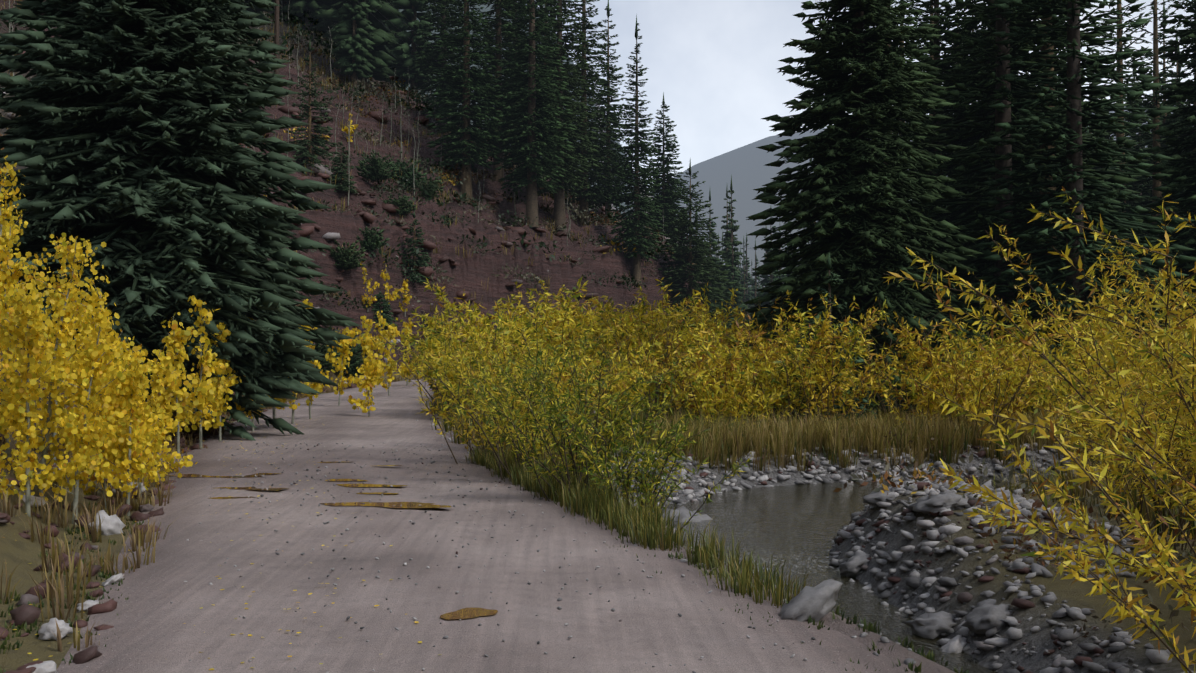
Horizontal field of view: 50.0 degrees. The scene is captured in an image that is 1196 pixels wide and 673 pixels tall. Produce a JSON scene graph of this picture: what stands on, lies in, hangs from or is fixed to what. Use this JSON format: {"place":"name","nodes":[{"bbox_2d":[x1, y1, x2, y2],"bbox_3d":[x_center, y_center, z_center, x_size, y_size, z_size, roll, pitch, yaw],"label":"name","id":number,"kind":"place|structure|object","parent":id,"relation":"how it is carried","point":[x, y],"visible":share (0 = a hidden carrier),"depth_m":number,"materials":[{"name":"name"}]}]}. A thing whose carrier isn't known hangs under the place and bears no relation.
{"place":"outdoors","nodes":[
{"label":"outdoors","id":0,"kind":"place"},
{"bbox_2d":[56,378,914,672],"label":"dirt road","id":1,"kind":"structure","parent":0,"point":[152,630],"depth_m":9.03,"materials":[{"name":"soil"}]},
{"bbox_2d":[166,462,497,619],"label":"puddles","id":2,"kind":"object","parent":1,"relation":"on","point":[464,613],"visible":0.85,"depth_m":13.36,"materials":[{"name":"brown liquid"}]},
{"bbox_2d":[0,0,1195,672],"bbox_3d":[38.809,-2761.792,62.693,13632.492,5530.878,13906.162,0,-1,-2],"label":"terrain","id":3,"kind":"structure","parent":0,"point":[746,172],"depth_m":57.86,"materials":[{"name":"brown soil"}]},
{"bbox_2d":[0,113,440,669],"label":"aspen saplings","id":4,"kind":"object","parent":3,"relation":"on","point":[85,360],"visible":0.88,"depth_m":12.88,"materials":[{"name":"yellow plant"}]},
{"bbox_2d":[274,0,278,73],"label":"trunk","id":5,"kind":"object","parent":3,"relation":"on","point":[276,41],"visible":0.33,"depth_m":75.22,"materials":[{"name":"brown wood"}]},
{"bbox_2d":[358,0,754,250],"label":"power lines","id":6,"kind":"object","parent":5,"relation":"hanging from","point":[452,64],"visible":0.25,"depth_m":87.18,"materials":[{"name":"metal"}]},
{"bbox_2d":[0,0,1195,440],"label":"conifer trees","id":7,"kind":"object","parent":3,"relation":"on","point":[86,98],"visible":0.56,"depth_m":34.30,"materials":[{"name":"green plant"}]},
{"bbox_2d":[0,0,1195,672],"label":"grass tufts","id":8,"kind":"object","parent":3,"relation":"on","point":[722,440],"visible":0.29,"depth_m":16.84,"materials":[{"name":"green plant"}]},
{"bbox_2d":[0,0,1195,672],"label":"trunks","id":9,"kind":"object","parent":3,"relation":"on","point":[1072,120],"visible":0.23,"depth_m":27.03,"materials":[{"name":"brown plant"}]},
{"bbox_2d":[370,186,1195,672],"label":"willow bushes","id":10,"kind":"object","parent":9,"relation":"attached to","point":[438,348],"visible":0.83,"depth_m":15.85,"materials":[{"name":"yellow plant"}]},
{"bbox_2d":[0,9,1195,672],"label":"rocks","id":11,"kind":"object","parent":3,"relation":"on","point":[988,617],"visible":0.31,"depth_m":12.47,"materials":[{"name":"grey stone"}]},
{"bbox_2d":[0,0,1195,639],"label":"hillside shrubs","id":12,"kind":"object","parent":3,"relation":"on","point":[592,216],"visible":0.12,"depth_m":73.14,"materials":[{"name":"green plant"}]},
{"bbox_2d":[653,474,1078,672],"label":"creek water","id":13,"kind":"structure","parent":0,"point":[798,526],"depth_m":17.10,"materials":[{"name":"grey liquid"}]},
{"bbox_2d":[538,0,1193,191],"label":"sky","id":14,"kind":"structure","parent":0,"point":[715,64],"materials":[{"name":"white"}]}
]}

